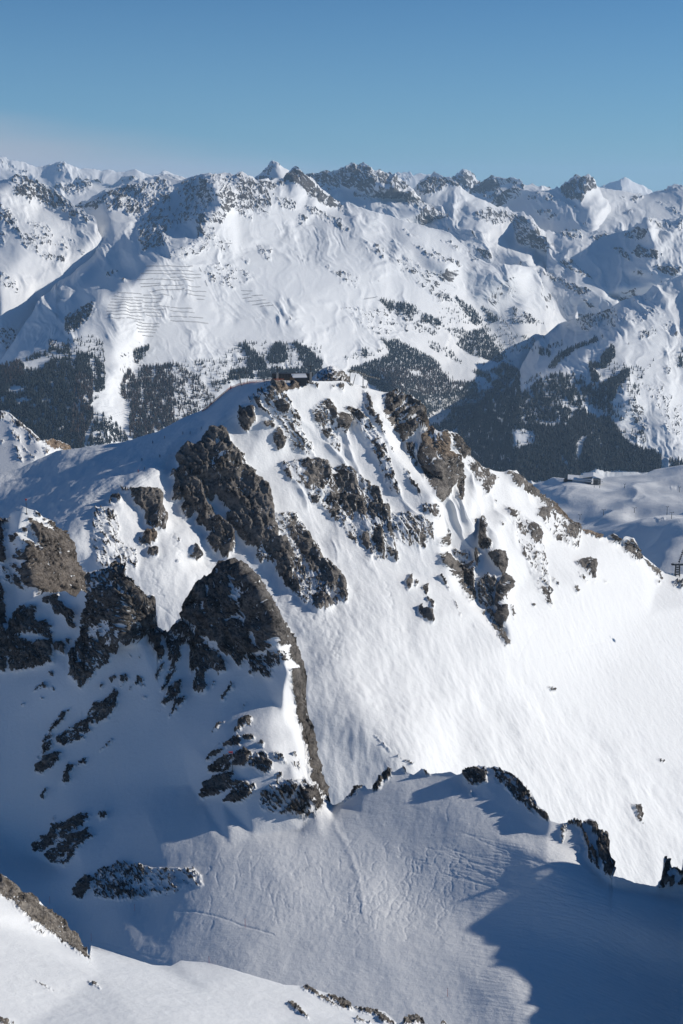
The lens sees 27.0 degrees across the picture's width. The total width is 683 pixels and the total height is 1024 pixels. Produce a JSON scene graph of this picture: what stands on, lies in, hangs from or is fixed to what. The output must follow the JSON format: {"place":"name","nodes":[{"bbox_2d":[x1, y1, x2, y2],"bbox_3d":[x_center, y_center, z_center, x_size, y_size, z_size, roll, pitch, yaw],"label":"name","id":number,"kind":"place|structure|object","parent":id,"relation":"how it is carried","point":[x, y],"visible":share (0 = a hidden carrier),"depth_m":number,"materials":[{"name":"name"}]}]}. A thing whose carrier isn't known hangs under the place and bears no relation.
{"place":"outdoors","nodes":[
{"label":"outdoors","id":0,"kind":"place"},
{"bbox_2d":[0,411,70,472],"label":"snow spur","id":1,"kind":"structure","parent":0,"point":[15,435],"depth_m":1761.68,"materials":[{"name":"white snow"}]},
{"bbox_2d":[0,506,86,626],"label":"crag","id":2,"kind":"structure","parent":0,"point":[38,554],"depth_m":633.87,"materials":[{"name":"grey stone"}]},
{"bbox_2d":[0,174,101,361],"bbox_3d":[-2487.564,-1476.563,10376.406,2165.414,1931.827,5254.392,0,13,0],"label":"mountain","id":3,"kind":"structure","parent":0,"point":[50,237],"depth_m":9252.94,"materials":[{"name":"white snow"}]},
{"bbox_2d":[0,157,178,187],"bbox_3d":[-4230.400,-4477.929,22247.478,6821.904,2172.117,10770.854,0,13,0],"label":"range","id":4,"kind":"structure","parent":0,"point":[51,175],"depth_m":21058.53,"materials":[{"name":"white snow"}]},
{"bbox_2d":[52,174,185,205],"bbox_3d":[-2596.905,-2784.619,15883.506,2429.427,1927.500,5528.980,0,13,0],"label":"ridge","id":5,"kind":"structure","parent":0,"point":[77,191],"depth_m":14855.71,"materials":[{"name":"white snow"}]},
{"bbox_2d":[0,874,446,1023],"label":"slope","id":6,"kind":"structure","parent":0,"point":[52,971],"depth_m":116.72,"materials":[{"name":"white snow"}]},
{"bbox_2d":[255,161,288,179],"bbox_3d":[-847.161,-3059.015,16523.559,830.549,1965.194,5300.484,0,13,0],"label":"pyramid peak","id":7,"kind":"structure","parent":0,"point":[273,170],"depth_m":15020.19,"materials":[{"name":"white snow"}]},
{"bbox_2d":[0,166,565,448],"bbox_3d":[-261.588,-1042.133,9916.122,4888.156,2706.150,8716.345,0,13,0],"label":"opposite mountain","id":8,"kind":"structure","parent":0,"point":[314,260],"depth_m":8828.83,"materials":[{"name":"white snow"}]},
{"bbox_2d":[0,358,468,447],"bbox_3d":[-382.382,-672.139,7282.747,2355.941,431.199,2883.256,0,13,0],"label":"larch forest","id":9,"kind":"object","parent":8,"relation":"on","point":[147,399],"visible":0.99,"depth_m":6532.63,"materials":[{"name":"green plant"}]},
{"bbox_2d":[0,293,682,481],"bbox_3d":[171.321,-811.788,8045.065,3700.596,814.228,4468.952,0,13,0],"label":"conifer forest","id":10,"kind":"object","parent":8,"relation":"on","point":[556,438],"visible":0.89,"depth_m":7172.13,"materials":[{"name":"green plant"}]},
{"bbox_2d":[0,558,682,1023],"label":"snow bowl","id":11,"kind":"object","parent":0,"point":[480,894],"visible":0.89,"depth_m":511.85,"materials":[{"name":"white snow"}]},
{"bbox_2d":[0,379,682,885],"bbox_3d":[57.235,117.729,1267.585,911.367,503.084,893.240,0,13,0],"label":"mountain ridge","id":12,"kind":"structure","parent":0,"point":[444,601],"depth_m":1044.34,"materials":[{"name":"white snow"}]},
{"bbox_2d":[202,378,283,411],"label":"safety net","id":13,"kind":"object","parent":12,"relation":"on","point":[233,386],"visible":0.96,"depth_m":1152.90,"materials":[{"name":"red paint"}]},
{"bbox_2d":[272,373,312,380],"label":"lift hall","id":14,"kind":"structure","parent":12,"relation":"on","point":[286,376],"depth_m":1133.20,"materials":[{"name":"metal"}]},
{"bbox_2d":[290,374,306,385],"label":"lift station","id":15,"kind":"object","parent":12,"relation":"on","point":[301,379],"visible":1,"depth_m":1110.23,"materials":[{"name":"metal"}]},
{"bbox_2d":[308,365,313,382],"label":"pylon","id":16,"kind":"object","parent":12,"relation":"on","point":[310,366],"visible":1,"depth_m":1116.48,"materials":[{"name":"metal"}]},
{"bbox_2d":[312,365,352,382],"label":"snow hump","id":17,"kind":"object","parent":12,"relation":"on","point":[331,373],"visible":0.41,"depth_m":1186.78,"materials":[{"name":"white snow"}]},
{"bbox_2d":[349,369,364,385],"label":"lift truss tower","id":18,"kind":"structure","parent":12,"relation":"on","point":[355,375],"depth_m":1154.18,"materials":[{"name":"metal"}]},
{"bbox_2d":[362,374,379,387],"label":"lift truss tower","id":19,"kind":"structure","parent":12,"relation":"on","point":[368,380],"depth_m":1164.59,"materials":[{"name":"metal"}]},
{"bbox_2d":[671,550,682,576],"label":"lift tower","id":20,"kind":"structure","parent":12,"relation":"on","point":[675,565],"depth_m":1430.67,"materials":[{"name":"metal"}]},
{"bbox_2d":[0,0,682,191],"label":"sky","id":21,"kind":"structure","parent":0,"point":[546,93],"materials":[{"name":"blue"}]},
{"bbox_2d":[306,162,448,224],"bbox_3d":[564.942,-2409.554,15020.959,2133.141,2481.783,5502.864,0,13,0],"label":"second ridge","id":22,"kind":"structure","parent":0,"point":[364,185],"depth_m":13658.22,"materials":[{"name":"white snow"}]},
{"bbox_2d":[396,171,430,188],"bbox_3d":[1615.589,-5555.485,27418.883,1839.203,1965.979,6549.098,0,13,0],"label":"hazy range","id":23,"kind":"structure","parent":0,"point":[410,180],"depth_m":26658.35,"materials":[{"name":"white snow"}]},
{"bbox_2d":[452,169,480,192],"bbox_3d":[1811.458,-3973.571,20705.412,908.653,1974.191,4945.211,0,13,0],"label":"snowy peak","id":24,"kind":"object","parent":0,"point":[466,180],"visible":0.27,"depth_m":19172.09,"materials":[{"name":"white snow"}]},
{"bbox_2d":[469,175,550,201],"bbox_3d":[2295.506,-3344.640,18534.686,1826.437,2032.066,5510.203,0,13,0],"label":"peaks","id":25,"kind":"object","parent":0,"point":[490,188],"visible":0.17,"depth_m":17578.66,"materials":[{"name":"white snow"}]},
{"bbox_2d":[413,172,619,320],"bbox_3d":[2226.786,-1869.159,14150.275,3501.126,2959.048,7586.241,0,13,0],"label":"third ridge","id":26,"kind":"structure","parent":0,"point":[486,231],"depth_m":12291.12,"materials":[{"name":"white snow"}]},
{"bbox_2d":[490,174,610,232],"bbox_3d":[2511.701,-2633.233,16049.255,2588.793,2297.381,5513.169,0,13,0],"label":"glacier peak","id":27,"kind":"structure","parent":0,"point":[576,201],"depth_m":14517.54,"materials":[{"name":"white snow"}]},
{"bbox_2d":[460,275,682,483],"bbox_3d":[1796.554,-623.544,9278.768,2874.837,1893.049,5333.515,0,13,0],"label":"hillside","id":28,"kind":"structure","parent":0,"point":[655,413],"depth_m":8013.45,"materials":[{"name":"white snow"}]},
{"bbox_2d":[533,465,682,573],"bbox_3d":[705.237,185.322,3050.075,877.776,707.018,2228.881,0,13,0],"label":"snow plateau","id":29,"kind":"structure","parent":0,"point":[652,528],"depth_m":2674.21,"materials":[{"name":"white snow"}]},
{"bbox_2d":[563,472,602,484],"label":"valley station","id":30,"kind":"object","parent":29,"relation":"on","point":[585,478],"visible":0.97,"depth_m":3045.96,"materials":[{"name":"metal"}]},
{"bbox_2d":[546,217,682,300],"bbox_3d":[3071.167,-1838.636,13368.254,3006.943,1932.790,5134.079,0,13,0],"label":"fourth ridge","id":31,"kind":"structure","parent":0,"point":[644,256],"depth_m":11422.14,"materials":[{"name":"white snow"}]},
{"bbox_2d":[600,177,651,195],"bbox_3d":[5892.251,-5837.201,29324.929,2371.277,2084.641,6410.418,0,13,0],"label":"white summit","id":32,"kind":"structure","parent":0,"point":[625,184],"depth_m":28245.08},
{"bbox_2d":[581,184,682,234],"bbox_3d":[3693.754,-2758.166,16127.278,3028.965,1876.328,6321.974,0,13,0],"label":"fifth ridge","id":33,"kind":"structure","parent":0,"point":[629,210],"depth_m":14797.71,"materials":[{"name":"white snow"}]}
]}

